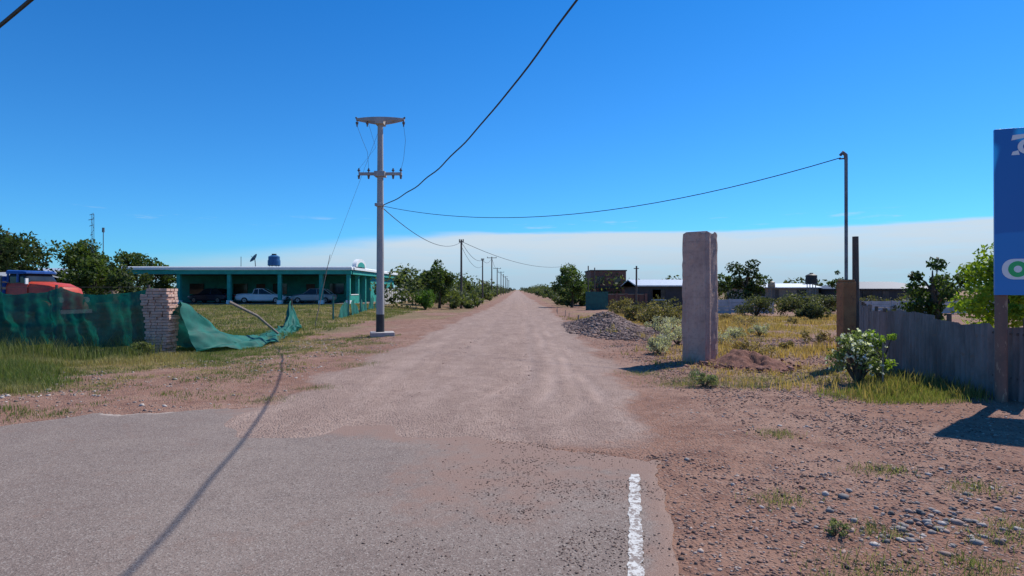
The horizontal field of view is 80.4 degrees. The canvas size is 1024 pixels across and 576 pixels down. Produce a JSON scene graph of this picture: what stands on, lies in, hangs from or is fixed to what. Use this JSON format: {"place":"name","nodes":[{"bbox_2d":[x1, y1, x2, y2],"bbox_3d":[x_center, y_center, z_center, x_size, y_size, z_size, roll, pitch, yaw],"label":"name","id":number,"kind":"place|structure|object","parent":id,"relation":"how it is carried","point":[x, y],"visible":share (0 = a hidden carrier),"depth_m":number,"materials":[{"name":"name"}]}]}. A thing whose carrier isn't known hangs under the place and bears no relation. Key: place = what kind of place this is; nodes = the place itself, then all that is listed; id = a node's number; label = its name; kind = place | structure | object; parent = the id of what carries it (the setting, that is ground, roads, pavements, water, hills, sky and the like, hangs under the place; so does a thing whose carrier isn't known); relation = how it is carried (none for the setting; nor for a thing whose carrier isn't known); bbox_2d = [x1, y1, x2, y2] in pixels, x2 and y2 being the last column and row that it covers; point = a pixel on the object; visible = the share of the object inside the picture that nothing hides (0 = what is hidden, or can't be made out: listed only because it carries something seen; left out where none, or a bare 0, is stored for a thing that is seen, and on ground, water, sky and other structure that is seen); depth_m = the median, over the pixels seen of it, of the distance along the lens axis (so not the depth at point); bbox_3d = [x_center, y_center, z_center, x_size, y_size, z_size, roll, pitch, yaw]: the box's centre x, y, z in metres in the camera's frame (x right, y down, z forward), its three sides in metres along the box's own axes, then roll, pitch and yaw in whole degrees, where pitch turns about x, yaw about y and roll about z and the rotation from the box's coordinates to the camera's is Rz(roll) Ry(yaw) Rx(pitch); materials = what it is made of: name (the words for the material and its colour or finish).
{"place":"outdoors","nodes":[
{"label":"outdoors","id":0,"kind":"place"},
{"bbox_2d":[0,0,33,27],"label":"overhead cable","id":1,"kind":"object","parent":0,"point":[20,8],"visible":1,"depth_m":8.62,"materials":[{"name":"rubber"}]},
{"bbox_2d":[0,329,400,423],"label":"verge grass","id":2,"kind":"structure","parent":0,"point":[15,370],"depth_m":15.49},
{"bbox_2d":[268,254,280,265],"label":"roof water tank","id":3,"kind":"object","parent":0,"point":[274,260],"visible":0.83,"depth_m":65.50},
{"bbox_2d":[182,276,393,301],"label":"walls","id":4,"kind":"structure","parent":0,"point":[296,285],"depth_m":69.30,"materials":[{"name":"teal paint"}]},
{"bbox_2d":[149,274,363,275],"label":"roof","id":5,"kind":"structure","parent":4,"relation":"on","point":[256,274],"depth_m":63.85,"materials":[{"name":"paint"}]},
{"bbox_2d":[121,266,397,277],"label":"fascia","id":6,"kind":"structure","parent":5,"relation":"attached to","point":[250,270],"depth_m":59.78,"materials":[{"name":"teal paint"}]},
{"bbox_2d":[256,284,314,301],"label":"doors","id":7,"kind":"structure","parent":4,"relation":"attached to","point":[310,286],"depth_m":69.18,"materials":[{"name":"brown wood"}]},
{"bbox_2d":[189,284,392,293],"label":"windows","id":8,"kind":"structure","parent":4,"relation":"attached to","point":[243,288],"depth_m":69.18,"materials":[{"name":"black glass"}]},
{"bbox_2d":[177,303,423,335],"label":"lawn grass","id":9,"kind":"structure","parent":0,"point":[268,307],"depth_m":41.38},
{"bbox_2d":[0,408,678,575],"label":"asphalt road","id":10,"kind":"structure","parent":0,"point":[97,494],"depth_m":5.58,"materials":[{"name":"asphalt"}]},
{"bbox_2d":[627,474,644,575],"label":"painted edge line","id":11,"kind":"object","parent":10,"relation":"on","point":[635,553],"visible":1,"depth_m":4.95,"materials":[{"name":"paint"}]},
{"bbox_2d":[195,435,675,575],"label":"loose gravel","id":12,"kind":"structure","parent":0,"point":[599,543],"depth_m":5.45,"materials":[{"name":"gravel"}]},
{"bbox_2d":[193,290,769,455],"bbox_3d":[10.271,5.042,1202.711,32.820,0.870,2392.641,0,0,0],"label":"dirt road","id":13,"kind":"structure","parent":0,"point":[560,404],"depth_m":11.29,"materials":[{"name":"soil"}]},
{"bbox_2d":[0,290,1023,575],"bbox_3d":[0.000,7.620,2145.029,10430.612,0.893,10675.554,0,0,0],"label":"ground","id":14,"kind":"structure","parent":0,"point":[406,324],"depth_m":7.40,"materials":[{"name":"soil"}]},
{"bbox_2d":[0,225,61,271],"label":"tree","id":15,"kind":"object","parent":14,"relation":"on","point":[19,249],"visible":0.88,"depth_m":54.61,"materials":[{"name":"green plant"}]},
{"bbox_2d":[0,270,82,294],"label":"old truck","id":16,"kind":"object","parent":14,"relation":"on","point":[22,281],"visible":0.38,"depth_m":32.15,"materials":[{"name":"orange paint"}]},
{"bbox_2d":[0,285,151,348],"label":"shade net fence","id":17,"kind":"object","parent":14,"relation":"on","point":[62,313],"visible":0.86,"depth_m":18.98,"materials":[{"name":"green fabric"}]},
{"bbox_2d":[45,238,123,292],"bbox_3d":[-42.846,-1.622,60.915,7.375,6.767,7.209,0,0,0],"label":"tree","id":18,"kind":"object","parent":14,"relation":"on","point":[75,254],"visible":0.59,"depth_m":59.84,"materials":[{"name":"green plant"}]},
{"bbox_2d":[0,332,176,361],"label":"tall weeds","id":19,"kind":"object","parent":14,"relation":"on","point":[81,353],"visible":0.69,"depth_m":17.64,"materials":[{"name":"green plant"}]},
{"bbox_2d":[56,256,123,294],"bbox_3d":[-38.148,-0.587,55.009,5.258,4.674,4.075,0,0,-42],"label":"tree","id":20,"kind":"object","parent":14,"relation":"on","point":[93,271],"visible":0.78,"depth_m":54.36,"materials":[{"name":"green plant"}]},
{"bbox_2d":[102,264,153,292],"bbox_3d":[-33.629,-0.173,53.327,3.122,3.883,3.719,0,0,12],"label":"tree","id":21,"kind":"object","parent":14,"relation":"on","point":[126,285],"visible":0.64,"depth_m":52.55,"materials":[{"name":"green plant"}]},
{"bbox_2d":[107,249,154,285],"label":"tree","id":22,"kind":"object","parent":14,"relation":"on","point":[136,260],"visible":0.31,"depth_m":74.41,"materials":[{"name":"green plant"}]},
{"bbox_2d":[129,341,154,356],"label":"shrub","id":23,"kind":"object","parent":14,"relation":"on","point":[140,344],"visible":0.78,"depth_m":17.88,"materials":[{"name":"green plant"}]},
{"bbox_2d":[135,257,175,288],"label":"tree","id":24,"kind":"object","parent":14,"relation":"on","point":[165,281],"visible":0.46,"depth_m":73.41,"materials":[{"name":"green plant"}]},
{"bbox_2d":[140,289,179,353],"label":"brick pillar","id":25,"kind":"structure","parent":14,"relation":"on","point":[160,307],"depth_m":18.72,"materials":[{"name":"brick"}]},
{"bbox_2d":[0,339,420,417],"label":"gravel","id":26,"kind":"structure","parent":14,"relation":"on","point":[49,394],"depth_m":12.67,"materials":[{"name":"gravel"}]},
{"bbox_2d":[170,299,301,351],"bbox_3d":[-10.063,1.260,25.020,2.760,1.667,12.317,0,0,0],"label":"fallen shade net","id":27,"kind":"object","parent":14,"relation":"on","point":[198,331],"visible":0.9,"depth_m":19.96,"materials":[{"name":"teal fabric"}]},
{"bbox_2d":[130,274,365,304],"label":"columns","id":28,"kind":"structure","parent":14,"relation":"on","point":[229,285],"depth_m":59.93,"materials":[{"name":"teal paint"}]},
{"bbox_2d":[229,301,278,333],"bbox_3d":[-10.286,1.200,24.235,1.970,1.408,0.136,0,0,-43],"label":"leaning timber","id":29,"kind":"object","parent":14,"relation":"on","point":[253,314],"visible":1,"depth_m":24.15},
{"bbox_2d":[172,301,375,304],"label":"floor slab","id":30,"kind":"structure","parent":14,"relation":"on","point":[252,303],"depth_m":61.04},
{"bbox_2d":[188,288,234,302],"bbox_3d":[-31.500,0.797,63.498,4.460,1.520,1.830,0,0,10],"label":"parked car","id":31,"kind":"object","parent":30,"relation":"on","point":[217,295],"visible":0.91,"depth_m":62.69,"materials":[{"name":"blue paint"}]},
{"bbox_2d":[235,288,288,302],"bbox_3d":[-25.600,0.794,62.198,4.960,1.520,1.880,0,0,-8],"label":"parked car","id":32,"kind":"object","parent":30,"relation":"on","point":[260,294],"visible":0.89,"depth_m":61.38,"materials":[{"name":"white paint"}]},
{"bbox_2d":[289,288,336,302],"bbox_3d":[-20.400,0.794,62.298,4.460,1.520,1.830,0,0,-5],"label":"parked car","id":33,"kind":"object","parent":30,"relation":"on","point":[310,295],"visible":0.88,"depth_m":61.51,"materials":[{"name":"silver metal"}]},
{"bbox_2d":[332,292,375,319],"bbox_3d":[-12.000,1.249,47.999,0.239,1.781,20.180,0,0,-5],"label":"frontage net fence","id":34,"kind":"object","parent":14,"relation":"on","point":[344,310],"visible":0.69,"depth_m":44.48,"materials":[{"name":"fabric"}]},
{"bbox_2d":[307,117,405,337],"bbox_3d":[-7.846,-2.579,27.724,7.299,9.524,1.402,0,0,38],"label":"utility pole","id":35,"kind":"object","parent":14,"relation":"on","point":[379,174],"visible":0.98,"depth_m":25.89,"materials":[{"name":"concrete"}]},
{"bbox_2d":[383,0,577,205],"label":"overhead cable","id":36,"kind":"object","parent":35,"relation":"attached to","point":[543,45],"visible":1,"depth_m":12.22,"materials":[{"name":"rubber"}]},
{"bbox_2d":[384,157,840,217],"bbox_3d":[1.510,-3.007,20.858,17.401,1.051,0.024,0,0,36],"label":"overhead cable","id":37,"kind":"object","parent":35,"relation":"attached to","point":[631,206],"visible":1,"depth_m":19.11,"materials":[{"name":"rubber"}]},
{"bbox_2d":[384,288,407,304],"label":"panel fence","id":38,"kind":"object","parent":14,"relation":"on","point":[388,297],"visible":0.2,"depth_m":68.93,"materials":[{"name":"concrete"}]},
{"bbox_2d":[394,267,418,291],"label":"tree","id":39,"kind":"object","parent":14,"relation":"on","point":[405,273],"visible":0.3,"depth_m":85.69,"materials":[{"name":"green plant"}]},
{"bbox_2d":[410,289,435,309],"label":"bush","id":40,"kind":"object","parent":14,"relation":"on","point":[426,299],"visible":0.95,"depth_m":60.43,"materials":[{"name":"green plant"}]},
{"bbox_2d":[421,259,457,307],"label":"tree","id":41,"kind":"object","parent":14,"relation":"on","point":[445,278],"visible":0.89,"depth_m":65.31,"materials":[{"name":"green plant"}]},
{"bbox_2d":[459,239,463,308],"bbox_3d":[-5.350,-1.441,64.004,0.504,7.421,0.260,0,0,0],"label":"utility pole","id":42,"kind":"object","parent":14,"relation":"on","point":[461,241],"visible":0.89,"depth_m":63.92,"materials":[{"name":"brown wood"}]},
{"bbox_2d":[456,273,476,292],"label":"tree","id":43,"kind":"object","parent":14,"relation":"on","point":[471,289],"visible":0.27,"depth_m":91.88,"materials":[{"name":"green plant"}]},
{"bbox_2d":[370,263,639,308],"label":"roadside scrub","id":44,"kind":"object","parent":14,"relation":"on","point":[466,300],"visible":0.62,"depth_m":66.22,"materials":[{"name":"green plant"}]},
{"bbox_2d":[140,283,977,291],"bbox_3d":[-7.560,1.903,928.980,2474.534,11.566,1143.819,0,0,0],"label":"distant trees","id":45,"kind":"object","parent":14,"relation":"on","point":[526,289],"visible":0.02,"depth_m":684.98,"materials":[{"name":"green plant"}]},
{"bbox_2d":[133,275,991,295],"bbox_3d":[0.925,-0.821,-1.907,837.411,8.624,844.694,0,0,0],"label":"distant trees","id":46,"kind":"object","parent":14,"relation":"on","point":[546,291],"visible":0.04,"depth_m":158.04,"materials":[{"name":"green plant"}]},
{"bbox_2d":[550,263,589,307],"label":"tree","id":47,"kind":"object","parent":14,"relation":"on","point":[570,274],"visible":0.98,"depth_m":68.33,"materials":[{"name":"green plant"}]},
{"bbox_2d":[568,278,593,303],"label":"tree","id":48,"kind":"object","parent":14,"relation":"on","point":[590,286],"visible":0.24,"depth_m":73.63,"materials":[{"name":"green plant"}]},
{"bbox_2d":[586,292,607,309],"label":"teal gate","id":49,"kind":"structure","parent":14,"relation":"on","point":[596,300],"depth_m":59.94,"materials":[{"name":"metal"}]},
{"bbox_2d":[585,271,625,293],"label":"walls","id":50,"kind":"structure","parent":14,"relation":"on","point":[602,274],"depth_m":76.00,"materials":[{"name":"red brick"}]},
{"bbox_2d":[584,270,626,287],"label":"roof","id":51,"kind":"structure","parent":50,"relation":"on","point":[606,286],"depth_m":75.90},
{"bbox_2d":[596,277,620,291],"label":"windows and door","id":52,"kind":"structure","parent":50,"relation":"attached to","point":[598,280],"depth_m":75.90,"materials":[{"name":"black glass"}]},
{"bbox_2d":[562,311,663,340],"bbox_3d":[4.859,1.679,30.486,4.769,0.980,14.922,0,0,0],"label":"gravel pile","id":53,"kind":"object","parent":14,"relation":"on","point":[594,324],"visible":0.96,"depth_m":27.06,"materials":[{"name":"gravel"}]},
{"bbox_2d":[606,296,633,313],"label":"bush","id":54,"kind":"object","parent":14,"relation":"on","point":[618,309],"visible":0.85,"depth_m":45.79,"materials":[{"name":"green plant"}]},
{"bbox_2d":[608,294,646,308],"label":"brick wall","id":55,"kind":"structure","parent":14,"relation":"on","point":[640,297],"depth_m":61.90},
{"bbox_2d":[240,341,1023,575],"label":"weed tufts","id":56,"kind":"object","parent":14,"relation":"on","point":[973,559],"visible":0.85,"depth_m":5.20,"materials":[{"name":"green plant"}]},
{"bbox_2d":[621,305,646,320],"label":"bush","id":57,"kind":"object","parent":14,"relation":"on","point":[630,311],"visible":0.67,"depth_m":38.49,"materials":[{"name":"green plant"}]},
{"bbox_2d":[621,280,682,308],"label":"metal shed","id":58,"kind":"structure","parent":14,"relation":"on","point":[667,290],"depth_m":62.00,"materials":[{"name":"grey metal"}]},
{"bbox_2d":[651,290,665,308],"bbox_3d":[15.000,1.173,61.942,1.500,2.000,0.150,0,0,0],"label":"door and windows","id":59,"kind":"structure","parent":58,"relation":"in","point":[661,293],"depth_m":61.93,"materials":[{"name":"black glass"}]},
{"bbox_2d":[634,301,676,325],"bbox_3d":[7.783,1.433,33.203,2.345,1.443,2.199,0,0,0],"label":"bush","id":60,"kind":"object","parent":14,"relation":"on","point":[645,317],"visible":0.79,"depth_m":32.84,"materials":[{"name":"green plant"}]},
{"bbox_2d":[646,336,670,353],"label":"silver shrub","id":61,"kind":"object","parent":14,"relation":"on","point":[658,346],"visible":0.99,"depth_m":18.84,"materials":[{"name":"green plant"}]},
{"bbox_2d":[644,314,673,330],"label":"silver shrub","id":62,"kind":"object","parent":14,"relation":"on","point":[657,327],"visible":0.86,"depth_m":26.93,"materials":[{"name":"green plant"}]},
{"bbox_2d":[638,294,680,318],"bbox_3d":[8.912,1.240,35.918,2.334,1.749,2.563,0,0,40],"label":"bush","id":63,"kind":"object","parent":14,"relation":"on","point":[657,302],"visible":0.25,"depth_m":35.89,"materials":[{"name":"green plant"}]},
{"bbox_2d":[651,332,677,348],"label":"silver shrub","id":64,"kind":"object","parent":14,"relation":"on","point":[669,337],"visible":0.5,"depth_m":20.09,"materials":[{"name":"green plant"}]},
{"bbox_2d":[659,324,681,335],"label":"silver shrub","id":65,"kind":"object","parent":14,"relation":"on","point":[665,327],"visible":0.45,"depth_m":24.91,"materials":[{"name":"green plant"}]},
{"bbox_2d":[660,316,681,328],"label":"silver shrub","id":66,"kind":"object","parent":14,"relation":"on","point":[673,321],"visible":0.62,"depth_m":29.92,"materials":[{"name":"green plant"}]},
{"bbox_2d":[664,326,681,343],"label":"silver shrub","id":67,"kind":"object","parent":14,"relation":"on","point":[678,333],"visible":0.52,"depth_m":21.90,"materials":[{"name":"green plant"}]},
{"bbox_2d":[681,231,718,362],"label":"concrete pillar","id":68,"kind":"structure","parent":14,"relation":"on","point":[699,321],"depth_m":16.89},
{"bbox_2d":[688,368,718,386],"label":"shrub","id":69,"kind":"object","parent":14,"relation":"on","point":[702,381],"visible":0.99,"depth_m":12.46,"materials":[{"name":"green plant"}]},
{"bbox_2d":[717,273,731,297],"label":"tree","id":70,"kind":"object","parent":14,"relation":"on","point":[724,285],"visible":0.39,"depth_m":67.83,"materials":[{"name":"green plant"}]},
{"bbox_2d":[718,332,733,343],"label":"silver shrub","id":71,"kind":"object","parent":14,"relation":"on","point":[724,335],"visible":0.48,"depth_m":21.84,"materials":[{"name":"green plant"}]},
{"bbox_2d":[725,326,746,337],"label":"silver shrub","id":72,"kind":"object","parent":14,"relation":"on","point":[736,332],"visible":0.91,"depth_m":24.37,"materials":[{"name":"green plant"}]},
{"bbox_2d":[718,299,773,313],"bbox_3d":[18.850,1.558,49.996,5.440,1.309,0.140,0,0,0],"label":"panel fence","id":73,"kind":"object","parent":14,"relation":"on","point":[725,309],"visible":0.4,"depth_m":49.97,"materials":[{"name":"concrete"}]},
{"bbox_2d":[732,314,759,325],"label":"dry shrub","id":74,"kind":"object","parent":14,"relation":"on","point":[750,320],"visible":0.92,"depth_m":32.74,"materials":[{"name":"green plant"}]},
{"bbox_2d":[725,259,772,302],"bbox_3d":[22.977,-0.267,59.170,3.909,5.097,4.239,0,0,41],"label":"tree","id":75,"kind":"object","parent":14,"relation":"on","point":[747,286],"visible":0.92,"depth_m":58.82,"materials":[{"name":"green plant"}]},
{"bbox_2d":[704,349,795,371],"bbox_3d":[6.200,1.861,15.895,2.600,0.497,2.400,0,0,0],"label":"soil pile","id":76,"kind":"object","parent":14,"relation":"on","point":[753,360],"visible":0.79,"depth_m":15.55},
{"bbox_2d":[723,335,776,354],"bbox_3d":[7.163,1.776,18.150,1.015,0.694,1.520,0,0,-27],"label":"dry shrub","id":77,"kind":"object","parent":14,"relation":"on","point":[741,344],"visible":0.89,"depth_m":18.12,"materials":[{"name":"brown plant"}]},
{"bbox_2d":[675,358,827,372],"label":"soil clods","id":78,"kind":"object","parent":14,"relation":"on","point":[758,368],"visible":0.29,"depth_m":15.17,"materials":[{"name":"soil"}]},
{"bbox_2d":[732,294,775,315],"bbox_3d":[18.349,1.292,45.830,3.116,1.785,2.858,0,0,0],"label":"bush","id":79,"kind":"object","parent":14,"relation":"on","point":[764,303],"visible":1,"depth_m":45.51,"materials":[{"name":"green plant"}]},
{"bbox_2d":[748,322,769,335],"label":"silver shrub","id":80,"kind":"object","parent":14,"relation":"on","point":[760,329],"visible":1,"depth_m":25.91,"materials":[{"name":"green plant"}]},
{"bbox_2d":[727,288,818,302],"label":"walls","id":81,"kind":"structure","parent":14,"relation":"on","point":[782,292],"depth_m":88.00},
{"bbox_2d":[728,283,822,287],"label":"roof","id":82,"kind":"structure","parent":81,"relation":"on","point":[790,285],"depth_m":89.58,"materials":[{"name":"metal"}]},
{"bbox_2d":[756,290,805,299],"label":"door and windows","id":83,"kind":"structure","parent":81,"relation":"in","point":[775,294],"depth_m":87.92,"materials":[{"name":"black glass"}]},
{"bbox_2d":[560,312,992,403],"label":"dry grass","id":84,"kind":"structure","parent":14,"relation":"on","point":[808,349],"depth_m":15.97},
{"bbox_2d":[775,290,823,314],"bbox_3d":[21.241,1.164,45.011,3.272,2.051,3.133,0,0,-17],"label":"bush","id":85,"kind":"object","parent":14,"relation":"on","point":[793,304],"visible":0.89,"depth_m":44.89,"materials":[{"name":"green plant"}]},
{"bbox_2d":[631,291,976,311],"bbox_3d":[43.206,1.458,80.150,65.681,2.198,63.768,0,0,0],"label":"scrub","id":86,"kind":"object","parent":14,"relation":"on","point":[778,302],"visible":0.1,"depth_m":64.66,"materials":[{"name":"green plant"}]},
{"bbox_2d":[805,273,817,300],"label":"water tank","id":87,"kind":"object","parent":14,"relation":"on","point":[811,278],"visible":0.84,"depth_m":79.59,"materials":[{"name":"black paint"}]},
{"bbox_2d":[794,301,831,319],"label":"bush","id":88,"kind":"object","parent":14,"relation":"on","point":[814,309],"visible":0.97,"depth_m":39.76,"materials":[{"name":"green plant"}]},
{"bbox_2d":[800,329,836,342],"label":"dry shrub","id":89,"kind":"object","parent":14,"relation":"on","point":[821,336],"visible":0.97,"depth_m":22.53,"materials":[{"name":"green plant"}]},
{"bbox_2d":[809,294,835,314],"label":"bush","id":90,"kind":"object","parent":14,"relation":"on","point":[829,301],"visible":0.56,"depth_m":46.05,"materials":[{"name":"green plant"}]},
{"bbox_2d":[630,388,1023,561],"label":"river stones","id":91,"kind":"object","parent":14,"relation":"on","point":[941,529],"visible":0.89,"depth_m":5.17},
{"bbox_2d":[826,270,843,293],"bbox_3d":[33.409,0.187,62.146,2.154,4.160,1.361,0,0,13],"label":"tree","id":92,"kind":"object","parent":14,"relation":"on","point":[833,282],"visible":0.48,"depth_m":62.17,"materials":[{"name":"green plant"}]},
{"bbox_2d":[827,517,851,536],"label":"shrub","id":93,"kind":"object","parent":14,"relation":"on","point":[835,527],"visible":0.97,"depth_m":4.95,"materials":[{"name":"green plant"}]},
{"bbox_2d":[836,151,855,365],"bbox_3d":[8.598,-0.720,15.602,0.344,5.628,0.340,0,0,0],"label":"service mast","id":94,"kind":"object","parent":14,"relation":"on","point":[846,303],"visible":0.84,"depth_m":15.51,"materials":[{"name":"metal"}]},
{"bbox_2d":[852,236,859,336],"bbox_3d":[8.910,0.405,15.752,0.207,3.482,0.184,0,0,0],"label":"wooden post","id":95,"kind":"object","parent":14,"relation":"on","point":[855,258],"visible":0.51,"depth_m":15.68,"materials":[{"name":"brown wood"}]},
{"bbox_2d":[825,328,888,381],"bbox_3d":[7.394,1.459,12.870,1.157,1.226,1.216,0,0,0],"label":"white flowering shrub","id":96,"kind":"object","parent":14,"relation":"on","point":[860,349],"visible":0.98,"depth_m":12.80,"materials":[{"name":"green plant"}]},
{"bbox_2d":[767,366,991,404],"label":"green grass","id":97,"kind":"structure","parent":14,"relation":"on","point":[914,397],"depth_m":11.40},
{"bbox_2d":[819,289,940,300],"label":"walls","id":98,"kind":"structure","parent":14,"relation":"on","point":[894,294],"depth_m":82.00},
{"bbox_2d":[819,282,927,288],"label":"roof","id":99,"kind":"structure","parent":98,"relation":"on","point":[880,285],"depth_m":83.93,"materials":[{"name":"metal"}]},
{"bbox_2d":[862,291,912,300],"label":"door and windows","id":100,"kind":"structure","parent":98,"relation":"in","point":[885,294],"depth_m":81.92,"materials":[{"name":"black glass"}]},
{"bbox_2d":[865,329,898,379],"bbox_3d":[8.025,1.478,13.256,0.677,1.184,0.674,0,0,0],"label":"bush","id":101,"kind":"object","parent":14,"relation":"on","point":[882,338],"visible":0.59,"depth_m":13.11,"materials":[{"name":"green plant"}]},
{"bbox_2d":[862,301,966,313],"bbox_3d":[33.000,1.624,49.996,10.140,1.231,0.140,0,0,0],"label":"panel fence","id":102,"kind":"object","parent":14,"relation":"on","point":[890,304],"visible":0.21,"depth_m":49.97,"materials":[{"name":"concrete"}]},
{"bbox_2d":[897,256,975,320],"bbox_3d":[16.300,0.444,23.472,1.848,3.407,2.611,0,0,-36],"label":"tree","id":103,"kind":"object","parent":14,"relation":"on","point":[931,304],"visible":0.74,"depth_m":23.48,"materials":[{"name":"green plant"}]},
{"bbox_2d":[859,300,1023,402],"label":"corrugated metal fence","id":104,"kind":"object","parent":14,"relation":"on","point":[949,348],"visible":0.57,"depth_m":12.53,"materials":[{"name":"grey metal"}]},
{"bbox_2d":[947,242,1023,327],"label":"tree","id":105,"kind":"object","parent":14,"relation":"on","point":[977,307],"visible":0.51,"depth_m":18.41,"materials":[{"name":"green plant"}]},
{"bbox_2d":[993,127,1023,401],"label":"advertising billboard","id":106,"kind":"object","parent":14,"relation":"on","point":[1008,179],"visible":0.95,"depth_m":10.68},
{"bbox_2d":[0,0,1023,289],"label":"sky","id":107,"kind":"structure","parent":0,"point":[191,132],"materials":[{"name":"blue"}]},
{"bbox_2d":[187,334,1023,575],"bbox_3d":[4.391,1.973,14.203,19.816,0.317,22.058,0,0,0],"label":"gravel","id":108,"kind":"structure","parent":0,"point":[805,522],"depth_m":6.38,"materials":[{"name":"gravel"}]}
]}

